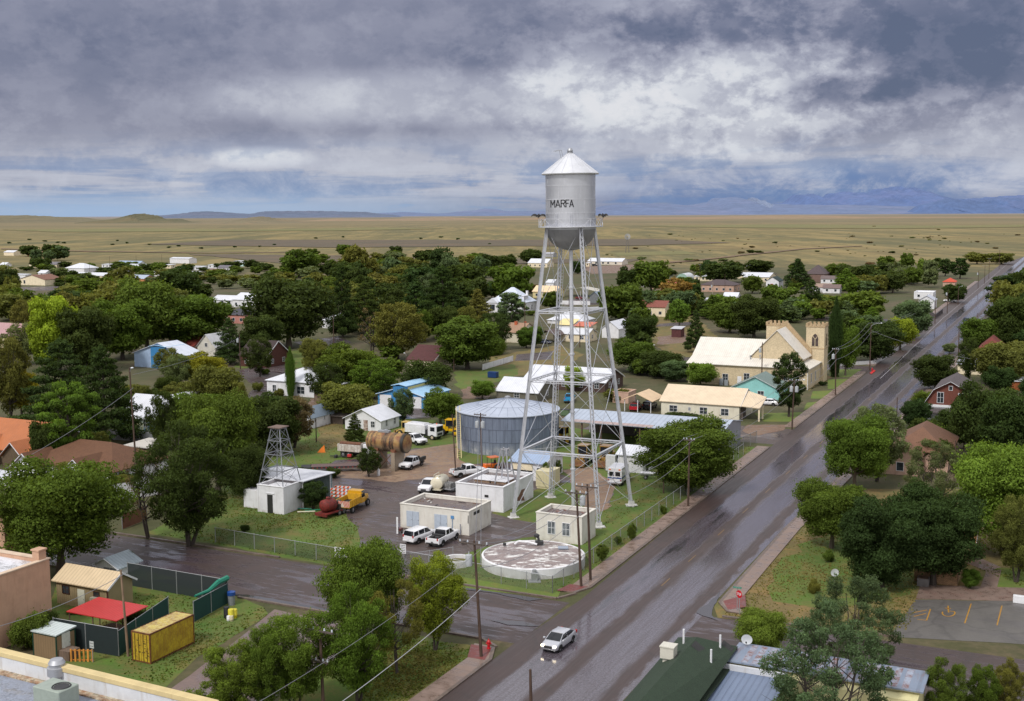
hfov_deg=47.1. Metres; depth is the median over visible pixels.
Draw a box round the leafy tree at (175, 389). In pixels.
[162,381,194,394]
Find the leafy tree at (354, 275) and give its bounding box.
[342,266,365,283]
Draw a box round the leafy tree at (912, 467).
[901,438,959,500]
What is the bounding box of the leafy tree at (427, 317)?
[416,309,433,339]
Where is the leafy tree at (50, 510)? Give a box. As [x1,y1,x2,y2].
[0,449,150,573]
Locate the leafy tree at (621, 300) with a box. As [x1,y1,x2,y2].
[596,282,646,318]
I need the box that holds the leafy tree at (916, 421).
[907,418,943,428]
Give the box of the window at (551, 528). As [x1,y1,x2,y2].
[547,521,555,534]
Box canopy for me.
[66,597,147,629]
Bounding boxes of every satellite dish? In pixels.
[741,634,751,645]
[831,569,838,581]
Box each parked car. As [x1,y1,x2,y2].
[540,339,551,343]
[541,626,576,651]
[629,401,641,410]
[642,400,656,409]
[763,398,777,405]
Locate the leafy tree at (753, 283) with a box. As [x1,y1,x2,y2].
[741,274,763,293]
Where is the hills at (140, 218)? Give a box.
[77,213,194,222]
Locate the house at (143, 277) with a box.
[136,275,152,280]
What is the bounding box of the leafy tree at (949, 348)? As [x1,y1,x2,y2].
[942,343,956,352]
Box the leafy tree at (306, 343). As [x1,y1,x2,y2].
[297,336,328,358]
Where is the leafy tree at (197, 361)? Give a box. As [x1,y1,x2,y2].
[182,350,227,379]
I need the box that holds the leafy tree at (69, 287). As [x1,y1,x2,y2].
[53,285,82,292]
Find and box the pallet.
[70,649,93,661]
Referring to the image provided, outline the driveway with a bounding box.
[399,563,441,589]
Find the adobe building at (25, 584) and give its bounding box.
[0,547,51,647]
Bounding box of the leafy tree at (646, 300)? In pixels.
[643,294,659,303]
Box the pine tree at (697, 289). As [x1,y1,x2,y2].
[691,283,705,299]
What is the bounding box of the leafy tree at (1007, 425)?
[974,389,1023,449]
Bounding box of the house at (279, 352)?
[238,339,287,367]
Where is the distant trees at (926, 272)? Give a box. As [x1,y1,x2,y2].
[5,244,943,480]
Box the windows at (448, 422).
[446,420,455,426]
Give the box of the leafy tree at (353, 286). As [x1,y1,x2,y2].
[332,279,372,296]
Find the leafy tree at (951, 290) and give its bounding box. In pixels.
[941,283,967,301]
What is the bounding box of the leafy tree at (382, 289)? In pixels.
[374,281,405,298]
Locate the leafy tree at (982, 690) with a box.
[965,662,1004,700]
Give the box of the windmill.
[625,234,630,252]
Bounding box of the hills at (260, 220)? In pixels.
[183,216,308,223]
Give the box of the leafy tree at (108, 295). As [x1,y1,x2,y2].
[75,284,119,308]
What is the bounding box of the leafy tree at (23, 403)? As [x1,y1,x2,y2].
[4,368,38,414]
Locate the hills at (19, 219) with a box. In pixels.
[0,215,98,222]
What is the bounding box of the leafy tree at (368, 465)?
[356,446,382,476]
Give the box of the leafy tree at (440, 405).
[420,386,463,423]
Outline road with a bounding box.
[440,257,1023,700]
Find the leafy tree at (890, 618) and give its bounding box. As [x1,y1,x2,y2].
[802,572,907,665]
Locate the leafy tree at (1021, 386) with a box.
[1017,378,1023,395]
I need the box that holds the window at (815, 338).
[811,333,818,346]
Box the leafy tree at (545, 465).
[540,462,549,467]
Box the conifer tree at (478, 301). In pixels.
[466,289,492,320]
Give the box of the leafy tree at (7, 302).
[0,292,26,320]
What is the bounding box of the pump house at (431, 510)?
[399,493,491,535]
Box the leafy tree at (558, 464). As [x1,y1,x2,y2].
[555,460,562,472]
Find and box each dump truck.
[336,488,369,512]
[337,441,368,457]
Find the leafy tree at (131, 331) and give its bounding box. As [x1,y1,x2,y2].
[86,294,153,359]
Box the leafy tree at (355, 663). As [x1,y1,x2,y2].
[313,579,398,700]
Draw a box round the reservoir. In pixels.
[482,533,584,582]
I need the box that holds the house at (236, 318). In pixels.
[227,308,250,323]
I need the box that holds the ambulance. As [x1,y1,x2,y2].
[607,462,629,484]
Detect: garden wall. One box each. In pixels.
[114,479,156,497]
[122,505,146,529]
[482,356,512,369]
[548,306,598,312]
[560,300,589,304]
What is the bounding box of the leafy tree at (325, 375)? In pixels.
[304,361,344,393]
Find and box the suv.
[403,525,434,543]
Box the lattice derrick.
[258,425,300,486]
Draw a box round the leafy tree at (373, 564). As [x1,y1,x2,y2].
[311,535,408,633]
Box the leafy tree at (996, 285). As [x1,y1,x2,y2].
[985,279,1023,302]
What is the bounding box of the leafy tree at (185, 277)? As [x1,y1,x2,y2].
[156,268,203,294]
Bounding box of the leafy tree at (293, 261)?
[279,248,322,276]
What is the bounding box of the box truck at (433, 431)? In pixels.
[405,421,442,439]
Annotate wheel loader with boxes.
[441,418,455,436]
[569,443,594,466]
[592,444,617,467]
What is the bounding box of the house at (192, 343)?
[169,336,202,348]
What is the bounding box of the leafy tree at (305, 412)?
[280,395,314,447]
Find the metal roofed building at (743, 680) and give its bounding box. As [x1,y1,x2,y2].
[707,642,928,700]
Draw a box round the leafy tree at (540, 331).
[528,326,543,345]
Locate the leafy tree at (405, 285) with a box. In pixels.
[390,282,412,288]
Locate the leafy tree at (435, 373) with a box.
[398,357,454,387]
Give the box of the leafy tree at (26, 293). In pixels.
[0,287,39,299]
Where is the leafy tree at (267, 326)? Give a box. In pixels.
[238,314,286,343]
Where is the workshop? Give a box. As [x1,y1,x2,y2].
[508,449,564,480]
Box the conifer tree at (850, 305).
[827,300,862,316]
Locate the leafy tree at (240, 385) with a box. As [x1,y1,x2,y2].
[231,380,247,397]
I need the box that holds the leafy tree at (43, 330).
[23,293,80,369]
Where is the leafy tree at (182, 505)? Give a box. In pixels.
[127,418,244,546]
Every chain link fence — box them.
[215,527,337,562]
[405,551,552,592]
[553,443,743,584]
[729,432,756,451]
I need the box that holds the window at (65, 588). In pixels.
[62,585,69,594]
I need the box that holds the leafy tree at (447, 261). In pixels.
[439,252,460,267]
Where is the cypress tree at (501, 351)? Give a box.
[495,337,509,354]
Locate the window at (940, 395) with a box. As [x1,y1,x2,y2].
[937,392,943,402]
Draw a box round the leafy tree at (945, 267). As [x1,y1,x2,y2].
[938,258,951,275]
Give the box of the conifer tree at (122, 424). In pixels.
[63,344,148,440]
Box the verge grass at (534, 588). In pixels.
[459,573,561,596]
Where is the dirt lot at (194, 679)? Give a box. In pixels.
[171,609,379,700]
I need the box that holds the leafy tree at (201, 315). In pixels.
[154,292,237,341]
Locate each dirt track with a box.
[1,248,274,252]
[563,467,614,511]
[669,246,853,262]
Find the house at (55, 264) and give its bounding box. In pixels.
[29,262,65,267]
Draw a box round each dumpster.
[488,371,498,377]
[560,408,570,415]
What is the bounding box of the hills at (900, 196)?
[775,186,1023,205]
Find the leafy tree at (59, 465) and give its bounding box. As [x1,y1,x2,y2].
[52,461,68,470]
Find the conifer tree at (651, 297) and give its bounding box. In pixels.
[646,291,653,302]
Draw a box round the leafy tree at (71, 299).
[49,289,82,308]
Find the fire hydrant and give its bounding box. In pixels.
[486,639,490,648]
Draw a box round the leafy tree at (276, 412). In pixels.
[251,395,302,454]
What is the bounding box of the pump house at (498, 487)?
[455,447,533,512]
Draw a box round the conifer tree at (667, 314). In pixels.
[664,309,669,319]
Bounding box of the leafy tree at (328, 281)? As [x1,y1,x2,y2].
[321,275,336,285]
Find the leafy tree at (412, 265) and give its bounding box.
[401,262,424,268]
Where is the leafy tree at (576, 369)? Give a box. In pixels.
[563,365,585,388]
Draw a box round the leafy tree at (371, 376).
[348,357,400,398]
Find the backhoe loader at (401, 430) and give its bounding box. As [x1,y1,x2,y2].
[394,420,409,433]
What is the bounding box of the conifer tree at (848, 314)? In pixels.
[842,312,858,322]
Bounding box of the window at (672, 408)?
[669,405,676,411]
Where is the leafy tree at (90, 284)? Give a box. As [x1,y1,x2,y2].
[75,276,113,291]
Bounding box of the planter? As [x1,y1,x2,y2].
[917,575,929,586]
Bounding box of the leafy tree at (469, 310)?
[456,305,479,322]
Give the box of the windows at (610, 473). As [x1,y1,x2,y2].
[609,471,619,475]
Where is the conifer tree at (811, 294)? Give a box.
[799,279,823,300]
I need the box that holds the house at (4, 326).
[0,322,27,343]
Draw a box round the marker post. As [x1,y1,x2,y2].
[396,517,397,533]
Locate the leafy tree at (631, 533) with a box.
[626,523,636,539]
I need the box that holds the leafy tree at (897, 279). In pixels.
[880,270,908,292]
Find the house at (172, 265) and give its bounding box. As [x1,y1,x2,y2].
[166,264,175,267]
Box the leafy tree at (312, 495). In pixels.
[297,480,328,508]
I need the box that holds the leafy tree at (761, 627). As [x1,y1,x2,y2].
[731,604,789,648]
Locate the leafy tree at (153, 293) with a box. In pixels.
[111,275,184,347]
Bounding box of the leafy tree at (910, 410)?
[899,398,933,424]
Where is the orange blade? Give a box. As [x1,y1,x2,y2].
[317,446,324,452]
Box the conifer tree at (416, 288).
[395,282,429,323]
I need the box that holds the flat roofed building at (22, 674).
[0,647,218,700]
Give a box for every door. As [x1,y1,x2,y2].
[61,631,70,648]
[77,589,84,605]
[132,632,141,660]
[141,634,149,662]
[267,494,272,512]
[363,420,367,430]
[380,394,390,405]
[406,511,412,526]
[413,397,421,408]
[413,511,418,525]
[434,514,440,528]
[441,515,446,526]
[512,462,531,470]
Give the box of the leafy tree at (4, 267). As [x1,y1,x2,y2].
[0,263,21,281]
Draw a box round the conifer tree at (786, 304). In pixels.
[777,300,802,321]
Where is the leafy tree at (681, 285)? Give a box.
[658,276,695,290]
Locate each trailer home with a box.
[18,274,30,277]
[193,266,207,269]
[217,265,232,269]
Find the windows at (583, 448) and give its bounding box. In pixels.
[578,445,589,453]
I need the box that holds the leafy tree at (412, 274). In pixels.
[400,266,438,283]
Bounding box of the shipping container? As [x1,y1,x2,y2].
[131,611,194,663]
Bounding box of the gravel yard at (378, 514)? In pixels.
[318,448,613,565]
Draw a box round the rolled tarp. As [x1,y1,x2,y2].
[194,575,229,596]
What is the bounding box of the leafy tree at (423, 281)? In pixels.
[417,273,438,294]
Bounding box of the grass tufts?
[90,424,1023,700]
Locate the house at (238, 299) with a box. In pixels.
[231,292,258,306]
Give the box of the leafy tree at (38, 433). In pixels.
[27,416,61,450]
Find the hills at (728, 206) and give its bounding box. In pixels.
[379,197,915,215]
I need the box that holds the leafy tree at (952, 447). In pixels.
[919,437,962,463]
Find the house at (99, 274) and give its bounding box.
[78,272,106,277]
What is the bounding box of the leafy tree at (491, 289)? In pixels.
[487,281,497,297]
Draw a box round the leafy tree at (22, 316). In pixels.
[8,298,37,322]
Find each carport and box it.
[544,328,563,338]
[568,286,598,295]
[622,389,661,412]
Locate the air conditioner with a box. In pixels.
[33,678,78,700]
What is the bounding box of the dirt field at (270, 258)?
[191,254,639,263]
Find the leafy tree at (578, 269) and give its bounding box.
[573,261,585,273]
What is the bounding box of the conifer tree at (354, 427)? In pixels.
[343,413,365,441]
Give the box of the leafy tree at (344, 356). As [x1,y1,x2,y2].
[312,340,379,385]
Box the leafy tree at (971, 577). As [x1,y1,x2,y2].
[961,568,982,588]
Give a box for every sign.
[89,641,93,659]
[400,544,405,568]
[736,590,741,613]
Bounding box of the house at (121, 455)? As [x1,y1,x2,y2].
[10,439,168,478]
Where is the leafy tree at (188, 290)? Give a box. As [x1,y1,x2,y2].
[174,285,200,294]
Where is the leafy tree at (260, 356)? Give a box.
[240,337,272,376]
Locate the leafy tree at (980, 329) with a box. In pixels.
[957,316,1008,347]
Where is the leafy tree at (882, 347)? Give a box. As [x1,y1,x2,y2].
[845,319,906,361]
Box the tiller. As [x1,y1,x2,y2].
[330,454,351,457]
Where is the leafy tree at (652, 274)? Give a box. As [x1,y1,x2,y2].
[631,259,671,290]
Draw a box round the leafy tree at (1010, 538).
[985,493,1023,582]
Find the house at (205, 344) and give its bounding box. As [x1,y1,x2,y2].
[196,332,235,355]
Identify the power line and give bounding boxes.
[1,388,132,470]
[1,574,123,625]
[133,338,237,374]
[261,545,485,700]
[343,590,478,700]
[475,414,478,542]
[475,498,567,541]
[480,427,481,564]
[481,524,569,567]
[491,492,587,542]
[504,450,580,499]
[585,439,682,484]
[591,456,687,506]
[598,443,688,485]
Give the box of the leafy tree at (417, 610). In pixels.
[367,578,427,673]
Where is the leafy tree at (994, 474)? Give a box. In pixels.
[948,435,1023,555]
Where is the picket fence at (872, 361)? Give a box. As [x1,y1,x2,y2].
[840,344,905,365]
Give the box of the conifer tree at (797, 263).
[783,258,811,288]
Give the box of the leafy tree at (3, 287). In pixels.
[0,283,22,293]
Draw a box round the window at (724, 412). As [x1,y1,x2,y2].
[721,408,728,415]
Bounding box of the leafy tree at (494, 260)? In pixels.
[480,254,500,266]
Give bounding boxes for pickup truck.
[398,455,425,469]
[409,432,427,444]
[418,477,433,492]
[425,526,459,546]
[449,463,485,477]
[564,393,574,402]
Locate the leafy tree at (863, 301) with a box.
[838,290,888,315]
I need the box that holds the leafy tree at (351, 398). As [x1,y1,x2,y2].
[310,381,379,414]
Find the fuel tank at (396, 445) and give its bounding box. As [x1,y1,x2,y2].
[366,429,411,471]
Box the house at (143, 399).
[127,393,174,431]
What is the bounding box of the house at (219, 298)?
[213,295,236,305]
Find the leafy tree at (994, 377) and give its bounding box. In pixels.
[979,365,1019,389]
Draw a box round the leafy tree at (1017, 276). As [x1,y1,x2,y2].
[1008,267,1023,284]
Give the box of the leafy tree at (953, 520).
[898,473,993,585]
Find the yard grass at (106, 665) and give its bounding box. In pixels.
[51,573,267,686]
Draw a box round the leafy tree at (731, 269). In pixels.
[701,260,745,279]
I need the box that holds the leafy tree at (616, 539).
[613,536,621,544]
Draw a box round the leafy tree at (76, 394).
[32,378,102,448]
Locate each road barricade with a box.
[330,488,346,496]
[334,485,350,494]
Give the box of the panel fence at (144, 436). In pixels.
[110,429,152,440]
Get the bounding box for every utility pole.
[120,570,129,656]
[129,367,136,463]
[236,334,240,368]
[305,627,332,700]
[452,414,455,467]
[459,539,487,656]
[474,412,485,465]
[524,296,524,327]
[529,669,532,700]
[565,489,586,585]
[576,483,597,579]
[683,438,694,505]
[759,342,762,372]
[789,379,804,429]
[832,348,838,394]
[869,323,881,369]
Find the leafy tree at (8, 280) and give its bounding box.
[3,275,21,286]
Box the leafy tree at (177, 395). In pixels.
[167,388,218,436]
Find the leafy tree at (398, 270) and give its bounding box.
[383,264,407,275]
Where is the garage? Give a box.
[307,403,337,427]
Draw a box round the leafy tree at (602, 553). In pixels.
[596,544,608,560]
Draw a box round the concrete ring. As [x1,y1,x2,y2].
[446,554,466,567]
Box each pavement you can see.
[408,643,491,700]
[557,446,767,592]
[722,386,933,613]
[784,371,864,427]
[933,281,977,312]
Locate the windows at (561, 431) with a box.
[559,428,567,433]
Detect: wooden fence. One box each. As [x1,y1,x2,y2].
[314,393,332,401]
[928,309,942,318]
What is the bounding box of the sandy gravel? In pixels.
[324,443,479,481]
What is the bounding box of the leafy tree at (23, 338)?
[0,322,32,362]
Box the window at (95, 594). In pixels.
[93,591,99,596]
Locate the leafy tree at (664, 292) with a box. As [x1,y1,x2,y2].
[655,287,675,298]
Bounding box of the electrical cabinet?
[606,454,616,470]
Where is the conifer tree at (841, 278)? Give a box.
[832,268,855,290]
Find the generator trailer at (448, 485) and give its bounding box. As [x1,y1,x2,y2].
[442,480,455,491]
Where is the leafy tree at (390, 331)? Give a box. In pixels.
[369,300,427,359]
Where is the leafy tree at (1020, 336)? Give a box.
[1009,327,1023,342]
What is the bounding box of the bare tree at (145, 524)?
[122,447,166,538]
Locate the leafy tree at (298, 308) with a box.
[234,272,341,347]
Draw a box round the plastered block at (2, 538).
[0,502,38,551]
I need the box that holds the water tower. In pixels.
[507,148,637,528]
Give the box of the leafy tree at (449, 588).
[401,549,469,650]
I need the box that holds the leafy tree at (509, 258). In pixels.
[499,253,517,266]
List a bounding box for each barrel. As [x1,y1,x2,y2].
[223,606,228,617]
[228,608,233,617]
[233,608,237,617]
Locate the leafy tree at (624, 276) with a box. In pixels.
[616,265,637,285]
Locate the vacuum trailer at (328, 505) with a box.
[315,496,345,516]
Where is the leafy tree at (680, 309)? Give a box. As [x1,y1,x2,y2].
[669,298,690,325]
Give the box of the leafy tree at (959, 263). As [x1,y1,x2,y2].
[948,258,969,278]
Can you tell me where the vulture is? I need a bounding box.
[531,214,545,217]
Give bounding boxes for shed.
[0,262,11,265]
[0,470,18,485]
[31,621,79,661]
[38,270,51,273]
[89,549,142,572]
[125,438,167,449]
[261,466,334,507]
[329,410,349,424]
[546,252,556,256]
[557,318,579,327]
[560,409,742,447]
[574,321,597,328]
[612,388,636,403]
[615,444,651,472]
[670,326,685,336]
[723,292,740,297]
[1010,376,1023,389]
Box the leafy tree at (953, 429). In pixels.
[945,423,970,448]
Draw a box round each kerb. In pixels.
[106,531,279,557]
[237,596,478,638]
[327,563,556,598]
[433,646,494,700]
[482,637,497,647]
[557,592,576,598]
[573,446,769,592]
[718,386,930,612]
[722,615,896,637]
[794,372,866,427]
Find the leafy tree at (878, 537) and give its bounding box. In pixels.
[832,487,937,590]
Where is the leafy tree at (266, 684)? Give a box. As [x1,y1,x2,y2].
[242,623,289,700]
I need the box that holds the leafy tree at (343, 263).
[328,260,349,274]
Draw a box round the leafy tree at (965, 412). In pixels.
[945,377,1019,450]
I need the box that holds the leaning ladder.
[456,414,461,458]
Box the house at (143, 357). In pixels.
[133,340,198,367]
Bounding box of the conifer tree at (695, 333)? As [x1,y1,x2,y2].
[682,310,706,349]
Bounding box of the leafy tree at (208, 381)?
[183,363,246,395]
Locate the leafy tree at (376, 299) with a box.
[343,291,379,320]
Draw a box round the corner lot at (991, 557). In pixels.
[714,489,1016,630]
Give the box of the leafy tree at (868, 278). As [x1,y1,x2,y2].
[851,275,883,290]
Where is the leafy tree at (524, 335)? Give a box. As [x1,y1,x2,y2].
[515,327,536,347]
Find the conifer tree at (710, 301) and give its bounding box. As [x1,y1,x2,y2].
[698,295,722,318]
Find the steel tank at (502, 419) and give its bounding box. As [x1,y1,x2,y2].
[455,395,559,455]
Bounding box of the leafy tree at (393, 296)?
[379,288,405,307]
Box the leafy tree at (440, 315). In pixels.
[428,304,459,334]
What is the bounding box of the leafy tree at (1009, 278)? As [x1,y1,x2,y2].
[983,275,1020,299]
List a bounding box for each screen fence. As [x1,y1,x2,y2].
[52,617,118,655]
[118,597,168,655]
[127,562,227,597]
[193,583,227,621]
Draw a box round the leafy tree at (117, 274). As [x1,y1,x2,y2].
[104,265,140,282]
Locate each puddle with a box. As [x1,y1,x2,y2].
[235,594,410,624]
[422,582,539,600]
[492,620,536,625]
[696,593,718,619]
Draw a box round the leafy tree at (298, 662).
[254,607,336,700]
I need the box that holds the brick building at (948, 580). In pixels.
[914,568,961,585]
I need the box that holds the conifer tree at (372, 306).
[350,280,380,332]
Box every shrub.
[6,604,55,649]
[41,609,59,620]
[123,609,144,623]
[182,685,227,700]
[239,524,250,531]
[252,382,263,391]
[262,368,270,373]
[274,388,284,396]
[325,466,340,477]
[601,387,630,400]
[660,505,666,513]
[664,411,700,416]
[808,578,820,593]
[818,381,827,385]
[822,549,834,561]
[913,417,946,428]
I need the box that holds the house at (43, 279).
[20,274,57,285]
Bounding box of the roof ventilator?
[47,657,65,679]
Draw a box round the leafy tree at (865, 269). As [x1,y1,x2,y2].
[835,264,875,277]
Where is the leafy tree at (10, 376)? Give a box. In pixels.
[0,335,31,416]
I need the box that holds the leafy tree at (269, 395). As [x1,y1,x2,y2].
[256,390,285,405]
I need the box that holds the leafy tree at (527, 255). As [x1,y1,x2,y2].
[518,248,541,261]
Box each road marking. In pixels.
[661,398,870,585]
[882,263,1009,376]
[914,604,1001,624]
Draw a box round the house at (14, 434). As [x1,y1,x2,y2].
[0,417,79,468]
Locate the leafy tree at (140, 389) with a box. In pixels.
[122,383,151,394]
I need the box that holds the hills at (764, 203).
[747,197,773,207]
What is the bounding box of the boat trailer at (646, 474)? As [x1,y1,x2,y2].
[640,471,656,479]
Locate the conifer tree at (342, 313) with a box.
[326,264,359,337]
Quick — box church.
[686,320,828,389]
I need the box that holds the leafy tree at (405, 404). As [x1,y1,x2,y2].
[387,388,415,420]
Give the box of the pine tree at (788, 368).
[771,350,808,416]
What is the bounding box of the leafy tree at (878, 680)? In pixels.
[757,598,896,700]
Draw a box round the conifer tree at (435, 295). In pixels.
[416,264,469,315]
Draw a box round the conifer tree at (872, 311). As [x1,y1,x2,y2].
[864,306,880,316]
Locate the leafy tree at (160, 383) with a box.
[153,376,180,390]
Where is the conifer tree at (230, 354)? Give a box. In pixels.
[209,317,245,364]
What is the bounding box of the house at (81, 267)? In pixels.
[66,263,98,271]
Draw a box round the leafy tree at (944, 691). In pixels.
[924,656,969,700]
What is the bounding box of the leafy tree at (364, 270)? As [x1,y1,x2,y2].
[331,260,372,277]
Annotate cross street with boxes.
[46,533,568,642]
[685,616,1023,700]
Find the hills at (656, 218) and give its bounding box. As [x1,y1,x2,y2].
[311,215,1023,220]
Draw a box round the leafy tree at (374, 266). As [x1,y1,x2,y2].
[333,255,382,272]
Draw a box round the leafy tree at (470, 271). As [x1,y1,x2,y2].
[447,264,485,280]
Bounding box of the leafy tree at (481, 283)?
[459,276,490,298]
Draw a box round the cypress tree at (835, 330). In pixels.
[827,296,846,376]
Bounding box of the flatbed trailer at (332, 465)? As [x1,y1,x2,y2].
[301,456,380,470]
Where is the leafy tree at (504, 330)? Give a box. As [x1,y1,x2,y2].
[479,312,511,340]
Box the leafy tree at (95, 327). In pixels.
[55,303,118,365]
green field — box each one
[4,228,446,231]
[611,251,694,255]
[659,224,1023,227]
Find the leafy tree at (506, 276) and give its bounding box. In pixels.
[484,262,535,296]
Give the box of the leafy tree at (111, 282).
[103,279,116,287]
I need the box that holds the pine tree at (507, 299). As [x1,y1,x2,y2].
[496,292,529,321]
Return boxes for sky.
[0,0,1023,216]
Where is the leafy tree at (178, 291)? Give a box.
[170,288,191,295]
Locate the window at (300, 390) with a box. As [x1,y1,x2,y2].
[297,386,304,393]
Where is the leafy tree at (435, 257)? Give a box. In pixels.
[428,246,453,268]
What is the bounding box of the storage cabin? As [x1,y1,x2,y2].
[51,563,137,606]
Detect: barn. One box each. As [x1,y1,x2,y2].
[170,257,196,263]
[376,378,450,408]
[589,291,600,302]
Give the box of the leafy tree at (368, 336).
[358,308,378,352]
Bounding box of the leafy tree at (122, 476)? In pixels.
[110,474,133,483]
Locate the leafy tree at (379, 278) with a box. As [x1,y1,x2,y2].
[367,271,400,286]
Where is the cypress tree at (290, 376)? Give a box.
[284,346,295,396]
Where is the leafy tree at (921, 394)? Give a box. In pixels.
[910,390,931,400]
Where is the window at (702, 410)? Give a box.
[699,407,706,413]
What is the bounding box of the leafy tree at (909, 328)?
[888,316,920,348]
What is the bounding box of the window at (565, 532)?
[562,522,569,536]
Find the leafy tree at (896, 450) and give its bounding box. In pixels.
[853,402,911,481]
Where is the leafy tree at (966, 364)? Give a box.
[956,336,978,378]
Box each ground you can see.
[0,213,1023,700]
[234,350,310,367]
[309,398,367,405]
[316,423,347,449]
[454,364,518,388]
[461,386,496,398]
[489,345,583,375]
[585,265,633,273]
[652,314,717,356]
[656,333,685,344]
[809,375,831,390]
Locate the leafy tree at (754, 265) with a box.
[744,259,774,272]
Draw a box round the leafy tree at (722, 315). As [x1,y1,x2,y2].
[707,301,738,332]
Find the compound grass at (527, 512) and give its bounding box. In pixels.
[149,419,753,587]
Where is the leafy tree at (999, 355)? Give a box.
[967,339,1023,377]
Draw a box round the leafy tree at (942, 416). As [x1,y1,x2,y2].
[932,408,951,429]
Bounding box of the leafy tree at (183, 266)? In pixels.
[163,263,193,277]
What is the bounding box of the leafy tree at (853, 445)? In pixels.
[819,410,896,484]
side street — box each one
[21,286,57,290]
[239,365,285,398]
[294,336,350,344]
[399,408,456,418]
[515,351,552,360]
[564,299,597,305]
[584,426,791,443]
[656,322,690,326]
[682,357,872,371]
[816,317,890,321]
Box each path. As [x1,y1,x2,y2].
[916,585,1023,600]
[968,558,1000,570]
[980,570,1000,588]
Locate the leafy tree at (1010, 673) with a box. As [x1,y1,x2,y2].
[990,656,1023,700]
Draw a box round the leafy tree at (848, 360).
[839,322,861,375]
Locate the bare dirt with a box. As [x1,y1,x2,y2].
[742,424,784,435]
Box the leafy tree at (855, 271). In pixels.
[838,266,867,277]
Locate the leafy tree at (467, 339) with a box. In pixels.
[430,313,505,369]
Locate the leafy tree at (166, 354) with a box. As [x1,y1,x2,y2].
[151,347,182,369]
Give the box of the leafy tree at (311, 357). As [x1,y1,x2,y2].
[301,344,331,370]
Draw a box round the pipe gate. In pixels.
[409,547,451,562]
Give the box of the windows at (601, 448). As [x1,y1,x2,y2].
[600,447,611,453]
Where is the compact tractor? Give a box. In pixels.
[482,455,500,468]
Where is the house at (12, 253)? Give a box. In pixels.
[4,250,20,255]
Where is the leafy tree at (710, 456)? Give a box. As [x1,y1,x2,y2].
[629,410,745,491]
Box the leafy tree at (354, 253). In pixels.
[342,243,370,267]
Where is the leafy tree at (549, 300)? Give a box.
[540,291,561,308]
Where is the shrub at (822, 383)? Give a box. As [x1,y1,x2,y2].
[818,381,827,385]
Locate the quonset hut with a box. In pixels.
[676,273,693,278]
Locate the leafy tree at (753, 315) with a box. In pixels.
[726,293,783,337]
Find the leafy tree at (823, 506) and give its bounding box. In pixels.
[786,472,866,548]
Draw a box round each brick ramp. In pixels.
[468,644,491,659]
[558,584,587,590]
[723,595,745,609]
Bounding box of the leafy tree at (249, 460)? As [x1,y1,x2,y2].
[222,442,270,496]
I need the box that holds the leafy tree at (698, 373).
[685,362,720,385]
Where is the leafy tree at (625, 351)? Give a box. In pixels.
[606,336,659,366]
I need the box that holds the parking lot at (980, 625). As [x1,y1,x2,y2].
[893,599,1023,643]
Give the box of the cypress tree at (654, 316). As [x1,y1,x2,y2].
[651,313,658,324]
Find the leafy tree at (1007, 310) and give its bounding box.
[983,294,1023,340]
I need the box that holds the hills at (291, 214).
[158,211,400,217]
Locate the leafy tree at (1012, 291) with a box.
[997,282,1023,298]
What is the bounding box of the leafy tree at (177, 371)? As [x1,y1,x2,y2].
[159,354,191,381]
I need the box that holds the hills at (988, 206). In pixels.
[902,197,1023,213]
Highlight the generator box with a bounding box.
[536,467,559,488]
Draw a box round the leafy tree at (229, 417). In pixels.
[171,386,261,495]
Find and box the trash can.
[227,590,235,605]
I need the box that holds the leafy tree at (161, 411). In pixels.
[144,390,176,438]
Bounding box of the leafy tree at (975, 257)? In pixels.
[963,252,992,263]
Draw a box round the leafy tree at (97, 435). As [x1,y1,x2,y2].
[91,431,110,441]
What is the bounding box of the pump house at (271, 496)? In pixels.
[243,479,302,514]
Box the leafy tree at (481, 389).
[470,379,496,398]
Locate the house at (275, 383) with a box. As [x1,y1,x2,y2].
[266,365,351,397]
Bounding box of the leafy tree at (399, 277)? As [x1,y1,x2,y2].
[384,272,402,281]
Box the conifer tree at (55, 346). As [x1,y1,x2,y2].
[3,337,117,421]
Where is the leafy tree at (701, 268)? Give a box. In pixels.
[699,259,718,271]
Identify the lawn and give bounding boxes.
[755,412,802,421]
[767,534,916,607]
[803,402,815,409]
[811,390,831,398]
[828,379,846,388]
[829,369,861,376]
[995,567,1023,587]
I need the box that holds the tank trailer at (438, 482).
[431,472,448,490]
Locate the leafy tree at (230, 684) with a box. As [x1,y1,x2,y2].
[199,636,262,700]
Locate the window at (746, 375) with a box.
[744,373,749,379]
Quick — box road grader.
[559,425,570,443]
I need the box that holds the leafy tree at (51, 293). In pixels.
[45,289,80,297]
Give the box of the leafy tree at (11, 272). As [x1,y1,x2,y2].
[0,268,21,284]
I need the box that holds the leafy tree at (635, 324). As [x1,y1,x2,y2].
[620,313,658,339]
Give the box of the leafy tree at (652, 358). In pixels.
[639,348,684,372]
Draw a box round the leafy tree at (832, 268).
[824,263,846,275]
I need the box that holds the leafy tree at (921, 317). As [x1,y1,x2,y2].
[891,299,933,333]
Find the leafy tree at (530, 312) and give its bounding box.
[526,310,534,315]
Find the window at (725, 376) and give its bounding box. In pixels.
[722,373,727,379]
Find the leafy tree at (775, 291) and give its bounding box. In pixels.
[759,284,799,299]
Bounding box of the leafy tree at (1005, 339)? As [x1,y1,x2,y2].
[989,325,1015,344]
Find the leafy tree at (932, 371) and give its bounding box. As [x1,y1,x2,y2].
[909,353,959,387]
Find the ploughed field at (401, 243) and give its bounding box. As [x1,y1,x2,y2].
[158,239,726,246]
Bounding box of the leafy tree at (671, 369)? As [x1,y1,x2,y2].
[658,359,687,381]
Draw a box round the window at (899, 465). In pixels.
[896,462,903,470]
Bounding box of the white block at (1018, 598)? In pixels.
[1013,594,1023,603]
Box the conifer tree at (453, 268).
[446,264,463,282]

